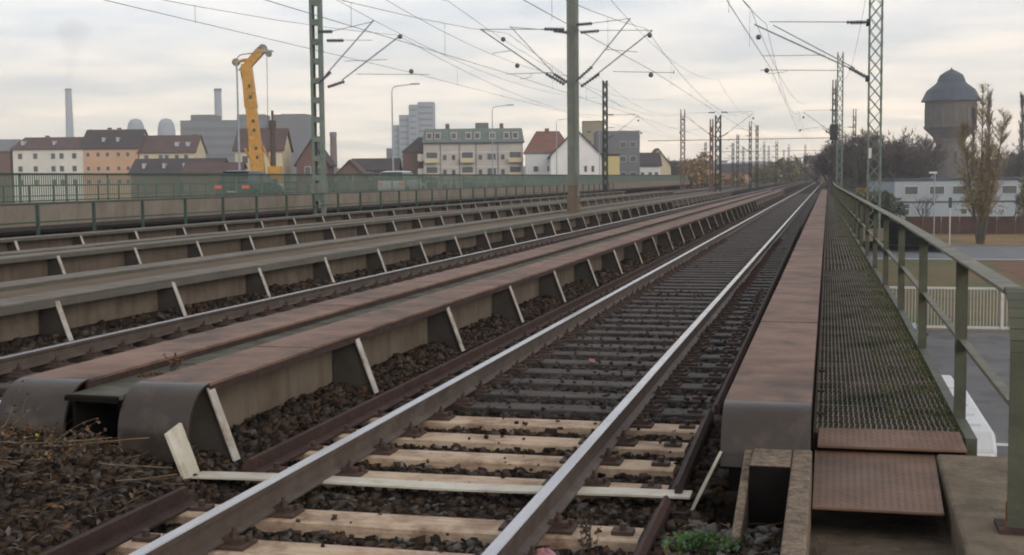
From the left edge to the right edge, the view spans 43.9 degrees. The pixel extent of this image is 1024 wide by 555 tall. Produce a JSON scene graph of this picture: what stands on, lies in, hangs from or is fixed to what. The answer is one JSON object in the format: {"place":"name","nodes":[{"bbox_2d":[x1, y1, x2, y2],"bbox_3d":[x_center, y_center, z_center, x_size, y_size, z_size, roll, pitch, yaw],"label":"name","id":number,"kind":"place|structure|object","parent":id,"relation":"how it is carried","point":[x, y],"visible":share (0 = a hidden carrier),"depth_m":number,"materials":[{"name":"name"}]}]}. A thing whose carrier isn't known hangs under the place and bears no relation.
{"place":"outdoors","nodes":[
{"label":"outdoors","id":0,"kind":"place"},
{"bbox_2d":[0,139,20,202],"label":"brown house","id":1,"kind":"structure","parent":0,"point":[6,157],"depth_m":300.48,"materials":[{"name":"white paint"}]},
{"bbox_2d":[10,136,84,202],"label":"white house","id":2,"kind":"structure","parent":0,"point":[47,154],"depth_m":300.32,"materials":[{"name":"paint"}]},
{"bbox_2d":[79,128,147,199],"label":"orange house","id":3,"kind":"structure","parent":0,"point":[109,150],"depth_m":300.53,"materials":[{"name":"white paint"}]},
{"bbox_2d":[158,118,174,134],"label":"domed building","id":4,"kind":"structure","parent":0,"point":[166,126],"depth_m":895.48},
{"bbox_2d":[137,134,207,158],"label":"cream house","id":5,"kind":"structure","parent":0,"point":[170,146],"depth_m":302.07,"materials":[{"name":"white paint"}]},
{"bbox_2d":[128,158,227,198],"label":"house","id":6,"kind":"structure","parent":0,"point":[167,165],"depth_m":251.04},
{"bbox_2d":[232,128,293,193],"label":"gabled house","id":7,"kind":"structure","parent":0,"point":[284,148],"depth_m":221.86,"materials":[{"name":"white paint"}]},
{"bbox_2d":[294,138,335,190],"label":"steep roof house","id":8,"kind":"structure","parent":0,"point":[303,164],"depth_m":220.70,"materials":[{"name":"white paint"}]},
{"bbox_2d":[334,160,368,191],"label":"gable house","id":9,"kind":"structure","parent":0,"point":[351,167],"depth_m":221.17,"materials":[{"name":"white paint"}]},
{"bbox_2d":[386,102,434,168],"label":"tower block","id":10,"kind":"structure","parent":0,"point":[408,130],"depth_m":698.75,"materials":[{"name":"concrete"}]},
{"bbox_2d":[401,137,423,175],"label":"brick gable house","id":11,"kind":"structure","parent":0,"point":[413,158],"depth_m":263.78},
{"bbox_2d":[422,123,523,188],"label":"apartment block","id":12,"kind":"structure","parent":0,"point":[446,150],"depth_m":260.16,"materials":[{"name":"white paint"}]},
{"bbox_2d":[0,0,1023,167],"label":"sky","id":13,"kind":"structure","parent":0,"point":[120,63],"materials":[{"name":"grey"}]},
{"bbox_2d":[582,121,601,145],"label":"beige tower","id":14,"kind":"structure","parent":0,"point":[589,128],"depth_m":400.17,"materials":[{"name":"white paint"}]},
{"bbox_2d":[624,181,892,247],"bbox_3d":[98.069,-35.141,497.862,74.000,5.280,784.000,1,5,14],"label":"embankment","id":15,"kind":"structure","parent":0,"point":[828,189],"depth_m":156.37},
{"bbox_2d":[0,180,811,382],"bbox_3d":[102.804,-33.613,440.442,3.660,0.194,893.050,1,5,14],"label":"ballast bed","id":16,"kind":"object","parent":15,"relation":"on","point":[128,320],"visible":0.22,"depth_m":24.65,"materials":[{"name":"gravel"}]},
{"bbox_2d":[0,180,809,401],"bbox_3d":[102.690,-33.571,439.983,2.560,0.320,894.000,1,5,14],"label":"railway track","id":17,"kind":"structure","parent":16,"relation":"on","point":[14,367],"depth_m":16.52,"materials":[{"name":"brown metal"}]},
{"bbox_2d":[680,109,684,189],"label":"catenary mast","id":18,"kind":"object","parent":15,"relation":"on","point":[682,152],"visible":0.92,"depth_m":173.49,"materials":[{"name":"metal"}]},
{"bbox_2d":[674,183,763,194],"bbox_3d":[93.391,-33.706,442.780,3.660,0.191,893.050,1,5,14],"label":"ballast bed","id":19,"kind":"object","parent":15,"relation":"on","point":[708,190],"visible":0.1,"depth_m":168.01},
{"bbox_2d":[309,0,429,213],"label":"catenary mast","id":20,"kind":"object","parent":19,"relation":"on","point":[317,187],"visible":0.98,"depth_m":49.32,"materials":[{"name":"metal"}]},
{"bbox_2d":[105,0,766,160],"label":"overhead line","id":21,"kind":"object","parent":20,"relation":"hanging from","point":[360,60],"visible":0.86,"depth_m":41.90,"materials":[{"name":"metal"}]},
{"bbox_2d":[721,180,825,232],"bbox_3d":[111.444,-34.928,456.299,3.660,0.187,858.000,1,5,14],"label":"ballast bed","id":22,"kind":"object","parent":15,"relation":"on","point":[810,189],"visible":0.27,"depth_m":116.86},
{"bbox_2d":[38,182,822,554],"bbox_3d":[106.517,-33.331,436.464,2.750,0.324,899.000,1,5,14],"label":"railway track","id":23,"kind":"structure","parent":22,"relation":"on","point":[760,236],"depth_m":8.81,"materials":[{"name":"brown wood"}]},
{"bbox_2d":[825,109,855,192],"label":"catenary mast","id":24,"kind":"object","parent":15,"relation":"on","point":[854,118],"visible":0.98,"depth_m":144.14,"materials":[{"name":"metal"}]},
{"bbox_2d":[809,509,954,554],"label":"path","id":25,"kind":"structure","parent":0,"point":[862,533],"depth_m":6.46,"materials":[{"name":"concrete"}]},
{"bbox_2d":[812,450,943,515],"bbox_3d":[2.005,1.108,6.950,0.690,0.036,1.280,1,5,14],"label":"tread plate","id":26,"kind":"object","parent":25,"relation":"on","point":[894,483],"visible":1,"depth_m":6.85,"materials":[{"name":"metal"}]},
{"bbox_2d":[817,427,966,452],"bbox_3d":[2.285,0.981,7.676,0.850,0.050,0.400,1,5,14],"label":"tread plate","id":27,"kind":"object","parent":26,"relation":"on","point":[900,440],"visible":1,"depth_m":7.64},
{"bbox_2d":[870,219,1015,233],"bbox_3d":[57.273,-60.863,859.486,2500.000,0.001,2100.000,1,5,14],"label":"ground","id":28,"kind":"structure","parent":0,"point":[893,227],"depth_m":164.88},
{"bbox_2d":[65,88,73,136],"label":"factory chimney","id":29,"kind":"object","parent":28,"relation":"on","point":[69,114],"visible":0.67,"depth_m":1299.08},
{"bbox_2d":[180,162,247,196],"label":"workshop","id":30,"kind":"structure","parent":28,"relation":"on","point":[210,167],"depth_m":215.86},
{"bbox_2d":[214,88,221,119],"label":"factory chimney","id":31,"kind":"object","parent":28,"relation":"on","point":[217,101],"visible":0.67,"depth_m":898.77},
{"bbox_2d":[180,114,269,161],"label":"office complex","id":32,"kind":"structure","parent":28,"relation":"on","point":[217,133],"depth_m":600.62,"materials":[{"name":"concrete"}]},
{"bbox_2d":[232,44,282,180],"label":"drilling rig","id":33,"kind":"object","parent":28,"relation":"on","point":[255,154],"visible":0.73,"depth_m":139.42,"materials":[{"name":"metal"}]},
{"bbox_2d":[274,114,311,173],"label":"grey tower","id":34,"kind":"structure","parent":28,"relation":"on","point":[298,126],"depth_m":585.50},
{"bbox_2d":[330,132,337,182],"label":"factory chimney","id":35,"kind":"object","parent":28,"relation":"on","point":[333,146],"visible":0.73,"depth_m":593.64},
{"bbox_2d":[0,179,711,240],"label":"road bridge","id":36,"kind":"structure","parent":28,"relation":"on","point":[24,213],"depth_m":53.22,"materials":[{"name":"concrete"}]},
{"bbox_2d":[215,170,283,195],"bbox_3d":[-12.225,-4.275,59.572,2.080,1.470,4.170,1,5,14],"label":"car","id":37,"kind":"object","parent":36,"relation":"on","point":[281,189],"visible":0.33,"depth_m":57.88,"materials":[{"name":"teal metal"}]},
{"bbox_2d":[236,50,273,170],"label":"street lamp","id":38,"kind":"object","parent":36,"relation":"on","point":[238,130],"visible":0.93,"depth_m":85.07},
{"bbox_2d":[0,179,644,200],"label":"parapet","id":39,"kind":"structure","parent":36,"relation":"on","point":[156,188],"depth_m":68.98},
{"bbox_2d":[0,173,707,202],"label":"parapet","id":40,"kind":"structure","parent":36,"relation":"on","point":[298,183],"depth_m":56.68,"materials":[{"name":"green paint"}]},
{"bbox_2d":[378,171,423,189],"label":"car","id":41,"kind":"object","parent":36,"relation":"on","point":[396,172],"visible":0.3,"depth_m":78.70,"materials":[{"name":"white metal"}]},
{"bbox_2d":[351,158,402,183],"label":"terrace","id":42,"kind":"structure","parent":28,"relation":"on","point":[374,165],"depth_m":262.32,"materials":[{"name":"white paint"}]},
{"bbox_2d":[525,152,551,184],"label":"white annex","id":43,"kind":"object","parent":28,"relation":"on","point":[536,162],"visible":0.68,"depth_m":240.21,"materials":[{"name":"paint"}]},
{"bbox_2d":[523,128,563,173],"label":"red roof house","id":44,"kind":"structure","parent":28,"relation":"on","point":[543,141],"depth_m":259.60,"materials":[{"name":"white paint"}]},
{"bbox_2d":[547,131,601,184],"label":"white gable house","id":45,"kind":"structure","parent":28,"relation":"on","point":[588,158],"depth_m":229.75,"materials":[{"name":"paint"}]},
{"bbox_2d":[602,154,619,182],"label":"yellow house","id":46,"kind":"structure","parent":28,"relation":"on","point":[613,165],"depth_m":230.17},
{"bbox_2d":[593,131,639,174],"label":"grey building","id":47,"kind":"structure","parent":28,"relation":"on","point":[625,145],"depth_m":280.30,"materials":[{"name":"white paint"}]},
{"bbox_2d":[640,152,661,181],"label":"white house","id":48,"kind":"structure","parent":28,"relation":"on","point":[650,163],"depth_m":300.29,"materials":[{"name":"paint"}]},
{"bbox_2d":[651,148,672,174],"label":"cream gable house","id":49,"kind":"structure","parent":28,"relation":"on","point":[665,167],"depth_m":330.36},
{"bbox_2d":[674,151,711,187],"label":"leafy tree","id":50,"kind":"object","parent":28,"relation":"on","point":[692,172],"visible":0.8,"depth_m":231.38,"materials":[{"name":"brown plant"}]},
{"bbox_2d":[721,164,750,182],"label":"building","id":51,"kind":"structure","parent":28,"relation":"on","point":[727,169],"depth_m":375.54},
{"bbox_2d":[750,165,783,183],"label":"leafy tree","id":52,"kind":"object","parent":28,"relation":"on","point":[769,175],"visible":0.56,"depth_m":311.05,"materials":[{"name":"green plant"}]},
{"bbox_2d":[762,156,803,183],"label":"leafy tree","id":53,"kind":"object","parent":28,"relation":"on","point":[795,170],"visible":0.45,"depth_m":318.71,"materials":[{"name":"green plant"}]},
{"bbox_2d":[791,139,853,186],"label":"bare tree","id":54,"kind":"object","parent":28,"relation":"on","point":[818,164],"visible":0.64,"depth_m":226.14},
{"bbox_2d":[810,135,878,186],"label":"bare tree","id":55,"kind":"object","parent":28,"relation":"on","point":[827,172],"visible":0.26,"depth_m":227.06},
{"bbox_2d":[820,138,886,190],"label":"bare tree","id":56,"kind":"object","parent":28,"relation":"on","point":[860,158],"visible":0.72,"depth_m":207.05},
{"bbox_2d":[822,125,926,177],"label":"bare tree","id":57,"kind":"object","parent":28,"relation":"on","point":[910,155],"visible":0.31,"depth_m":218.56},
{"bbox_2d":[843,126,915,190],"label":"bare tree","id":58,"kind":"object","parent":28,"relation":"on","point":[893,143],"visible":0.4,"depth_m":206.64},
{"bbox_2d":[864,187,909,219],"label":"leafy tree","id":59,"kind":"object","parent":28,"relation":"on","point":[888,202],"visible":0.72,"depth_m":181.03,"materials":[{"name":"green plant"}]},
{"bbox_2d":[874,144,938,177],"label":"bare tree","id":60,"kind":"object","parent":28,"relation":"on","point":[901,156],"visible":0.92,"depth_m":203.53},
{"bbox_2d":[904,133,945,164],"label":"bare tree","id":61,"kind":"object","parent":28,"relation":"on","point":[927,142],"visible":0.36,"depth_m":266.93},
{"bbox_2d":[869,244,1023,261],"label":"kerb","id":62,"kind":"structure","parent":28,"relation":"on","point":[952,259],"depth_m":100.62,"materials":[{"name":"concrete"}]},
{"bbox_2d":[905,216,1023,233],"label":"board fence","id":63,"kind":"object","parent":28,"relation":"on","point":[1005,224],"visible":0.78,"depth_m":144.84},
{"bbox_2d":[927,328,1009,332],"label":"kerb","id":64,"kind":"structure","parent":28,"relation":"on","point":[974,330],"depth_m":54.81,"materials":[{"name":"concrete"}]},
{"bbox_2d":[1015,91,1023,176],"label":"poplar tree","id":65,"kind":"object","parent":28,"relation":"on","point":[1021,131],"visible":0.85,"depth_m":230.08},
{"bbox_2d":[869,177,1023,221],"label":"factory building","id":66,"kind":"structure","parent":0,"point":[904,189],"depth_m":183.60,"materials":[{"name":"paint"}]},
{"bbox_2d":[869,246,1023,259],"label":"side road","id":67,"kind":"structure","parent":0,"point":[989,252],"depth_m":110.77,"materials":[{"name":"asphalt"}]},
{"bbox_2d":[869,234,1023,244],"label":"verge","id":68,"kind":"structure","parent":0,"point":[990,239],"depth_m":132.58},
{"bbox_2d":[951,82,1012,243],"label":"leafy tree","id":69,"kind":"object","parent":68,"relation":"on","point":[981,204],"visible":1,"depth_m":123.02,"materials":[{"name":"brown plant"}]},
{"bbox_2d":[889,286,1009,328],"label":"fence","id":70,"kind":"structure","parent":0,"point":[983,326],"depth_m":55.06,"materials":[{"name":"metal"}]},
{"bbox_2d":[877,261,1023,326],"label":"lawn","id":71,"kind":"structure","parent":0,"point":[941,273],"depth_m":73.42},
{"bbox_2d":[989,262,1023,280],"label":"lawn bare patch","id":72,"kind":"object","parent":71,"relation":"on","point":[1016,269],"visible":1,"depth_m":92.07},
{"bbox_2d":[921,67,979,177],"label":"water tower","id":73,"kind":"structure","parent":0,"point":[949,97],"depth_m":326.86,"materials":[{"name":"concrete"}]},
{"bbox_2d":[926,331,1009,456],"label":"parking lot","id":74,"kind":"structure","parent":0,"point":[992,349],"depth_m":44.72,"materials":[{"name":"asphalt"}]},
{"bbox_2d":[944,380,996,456],"bbox_3d":[7.820,3.662,23.931,1.960,2.433,7.700,1,5,14],"label":"delivery van","id":75,"kind":"object","parent":74,"relation":"on","point":[983,432],"visible":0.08,"depth_m":21.99,"materials":[{"name":"white paint"}]},
{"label":"abutment","id":76,"kind":"structure","parent":0,"visible":0},
{"bbox_2d":[0,422,780,554],"bbox_3d":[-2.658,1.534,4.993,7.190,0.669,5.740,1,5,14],"label":"ballast bed","id":77,"kind":"object","parent":76,"relation":"on","point":[682,508],"visible":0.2,"depth_m":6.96,"materials":[{"name":"gravel"}]},
{"bbox_2d":[0,380,64,445],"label":"dry weed","id":78,"kind":"object","parent":77,"relation":"on","point":[21,416],"visible":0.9,"depth_m":7.77,"materials":[{"name":"brown plant"}]},
{"bbox_2d":[0,420,122,461],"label":"dry weed","id":79,"kind":"object","parent":77,"relation":"on","point":[65,439],"visible":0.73,"depth_m":7.61,"materials":[{"name":"brown plant"}]},
{"bbox_2d":[0,427,729,554],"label":"dead leaves","id":80,"kind":"object","parent":77,"relation":"on","point":[66,527],"visible":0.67,"depth_m":6.92,"materials":[{"name":"brown plant"}]},
{"bbox_2d":[0,224,782,554],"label":"ballast","id":81,"kind":"structure","parent":77,"relation":"on","point":[330,396],"depth_m":7.61,"materials":[{"name":"gravel"}]},
{"bbox_2d":[8,435,106,477],"bbox_3d":[-2.707,1.015,7.367,0.580,0.186,0.548,-1,4,-4],"label":"dry weed","id":82,"kind":"object","parent":81,"relation":"on","point":[67,454],"visible":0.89,"depth_m":7.34,"materials":[{"name":"brown plant"}]},
{"bbox_2d":[0,426,204,549],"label":"loose twigs","id":83,"kind":"object","parent":81,"relation":"on","point":[12,462],"visible":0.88,"depth_m":7.11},
{"bbox_2d":[164,423,721,509],"bbox_3d":[-0.445,1.085,7.321,3.295,0.360,0.263,0,5,11],"label":"end strip","id":84,"kind":"object","parent":81,"relation":"on","point":[180,448],"visible":0.84,"depth_m":7.39,"materials":[{"name":"metal"}]},
{"bbox_2d":[576,506,611,554],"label":"dry weed","id":85,"kind":"object","parent":81,"relation":"on","point":[587,545],"visible":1,"depth_m":5.87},
{"bbox_2d":[662,529,740,554],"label":"green weed","id":86,"kind":"object","parent":81,"relation":"on","point":[696,538],"visible":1,"depth_m":5.84,"materials":[{"name":"green plant"}]},
{"bbox_2d":[731,448,811,554],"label":"concrete box","id":87,"kind":"object","parent":76,"relation":"on","point":[775,486],"visible":0.95,"depth_m":6.44,"materials":[{"name":"concrete"}]},
{"bbox_2d":[801,201,826,496],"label":"bridge floor","id":88,"kind":"structure","parent":76,"relation":"on","point":[813,406],"depth_m":12.65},
{"bbox_2d":[118,190,785,464],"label":"bridge girder","id":89,"kind":"object","parent":88,"relation":"on","point":[209,403],"visible":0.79,"depth_m":10.51,"materials":[{"name":"paint"}]},
{"bbox_2d":[64,191,773,447],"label":"cable duct","id":90,"kind":"object","parent":89,"relation":"attached to","point":[103,403],"visible":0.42,"depth_m":8.50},
{"bbox_2d":[194,233,800,528],"bbox_3d":[3.818,0.014,24.350,3.660,0.529,35.050,1,5,14],"label":"ballast bed","id":91,"kind":"object","parent":88,"relation":"on","point":[724,512],"visible":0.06,"depth_m":7.84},
{"bbox_2d":[386,244,795,424],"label":"dark ballast","id":92,"kind":"structure","parent":88,"relation":"on","point":[518,386],"depth_m":11.77,"materials":[{"name":"gravel"}]},
{"bbox_2d":[720,190,826,489],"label":"bridge girder","id":93,"kind":"object","parent":88,"relation":"on","point":[768,402],"visible":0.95,"depth_m":8.26,"materials":[{"name":"paint"}]},
{"bbox_2d":[812,193,976,461],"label":"footway","id":94,"kind":"structure","parent":93,"relation":"attached to","point":[848,387],"depth_m":10.76,"materials":[{"name":"metal"}]},
{"bbox_2d":[799,52,843,187],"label":"catenary mast","id":95,"kind":"object","parent":94,"relation":"on","point":[841,144],"visible":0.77,"depth_m":105.69,"materials":[{"name":"metal"}]},
{"bbox_2d":[830,80,837,195],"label":"catenary mast","id":96,"kind":"object","parent":94,"relation":"on","point":[834,132],"visible":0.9,"depth_m":97.09,"materials":[{"name":"metal"}]},
{"bbox_2d":[835,208,961,433],"bbox_3d":[9.227,-1.225,34.856,0.457,0.022,55.886,1,5,14],"label":"moss","id":97,"kind":"object","parent":94,"relation":"on","point":[928,374],"visible":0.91,"depth_m":11.24,"materials":[{"name":"plant"}]},
{"bbox_2d":[832,182,1023,534],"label":"handrail","id":98,"kind":"object","parent":94,"relation":"on","point":[1012,522],"visible":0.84,"depth_m":8.20,"materials":[{"name":"metal"}]},
{"bbox_2d":[754,0,883,240],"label":"catenary mast","id":99,"kind":"object","parent":88,"relation":"on","point":[867,79],"visible":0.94,"depth_m":44.34,"materials":[{"name":"metal"}]},
{"bbox_2d":[936,454,1023,554],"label":"concrete block","id":100,"kind":"structure","parent":76,"relation":"on","point":[973,489],"depth_m":6.36,"materials":[{"name":"concrete"}]},
{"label":"bridge floor","id":101,"kind":"structure","parent":0,"visible":0},
{"bbox_2d":[0,190,732,341],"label":"bridge girder","id":102,"kind":"object","parent":101,"relation":"on","point":[63,311],"visible":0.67,"depth_m":19.01,"materials":[{"name":"paint"}]},
{"bbox_2d":[0,191,718,298],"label":"deck walkway","id":103,"kind":"structure","parent":102,"relation":"attached to","point":[32,290],"depth_m":21.04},
{"bbox_2d":[481,0,673,212],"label":"catenary mast","id":104,"kind":"object","parent":103,"relation":"on","point":[573,196],"visible":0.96,"depth_m":46.87,"materials":[{"name":"metal"}]},
{"bbox_2d":[524,0,803,161],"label":"overhead line","id":105,"kind":"object","parent":104,"relation":"hanging from","point":[642,65],"visible":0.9,"depth_m":43.26,"materials":[{"name":"metal"}]},
{"bbox_2d":[0,190,774,436],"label":"bridge girder","id":106,"kind":"object","parent":101,"relation":"on","point":[49,390],"visible":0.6,"depth_m":10.13,"materials":[{"name":"paint"}]},
{"bbox_2d":[679,111,756,191],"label":"catenary mast","id":107,"kind":"object","parent":101,"relation":"on","point":[715,136],"visible":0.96,"depth_m":108.28,"materials":[{"name":"metal"}]},
{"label":"bridge floor","id":108,"kind":"structure","parent":0,"visible":0},
{"bbox_2d":[0,191,675,281],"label":"bridge girder","id":109,"kind":"object","parent":108,"relation":"on","point":[24,266],"visible":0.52,"depth_m":29.85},
{"bbox_2d":[0,190,716,317],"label":"bridge girder","id":110,"kind":"object","parent":108,"relation":"on","point":[48,280],"visible":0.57,"depth_m":21.79,"materials":[{"name":"metal"}]},
{"bbox_2d":[709,119,713,191],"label":"catenary mast","id":111,"kind":"object","parent":108,"relation":"on","point":[711,158],"visible":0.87,"depth_m":108.52,"materials":[{"name":"metal"}]},
{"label":"bridge floor","id":112,"kind":"structure","parent":0,"visible":0},
{"bbox_2d":[0,191,625,251],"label":"bridge girder","id":113,"kind":"object","parent":112,"relation":"on","point":[33,242],"visible":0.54,"depth_m":39.12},
{"bbox_2d":[0,183,613,234],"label":"handrail","id":114,"kind":"object","parent":113,"relation":"attached to","point":[94,218],"visible":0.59,"depth_m":43.21,"materials":[{"name":"metal"}]},
{"bbox_2d":[0,191,661,269],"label":"bridge girder","id":115,"kind":"object","parent":112,"relation":"on","point":[29,251],"visible":0.5,"depth_m":31.43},
{"bbox_2d":[602,80,641,191],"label":"catenary mast","id":116,"kind":"object","parent":112,"relation":"on","point":[604,139],"visible":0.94,"depth_m":110.54,"materials":[{"name":"metal"}]},
{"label":"catenary mast","id":117,"kind":"object","parent":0,"visible":0},
{"bbox_2d":[266,0,779,159],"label":"overhead line","id":118,"kind":"object","parent":117,"relation":"hanging from","point":[468,61],"visible":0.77,"depth_m":40.27,"materials":[{"name":"metal"}]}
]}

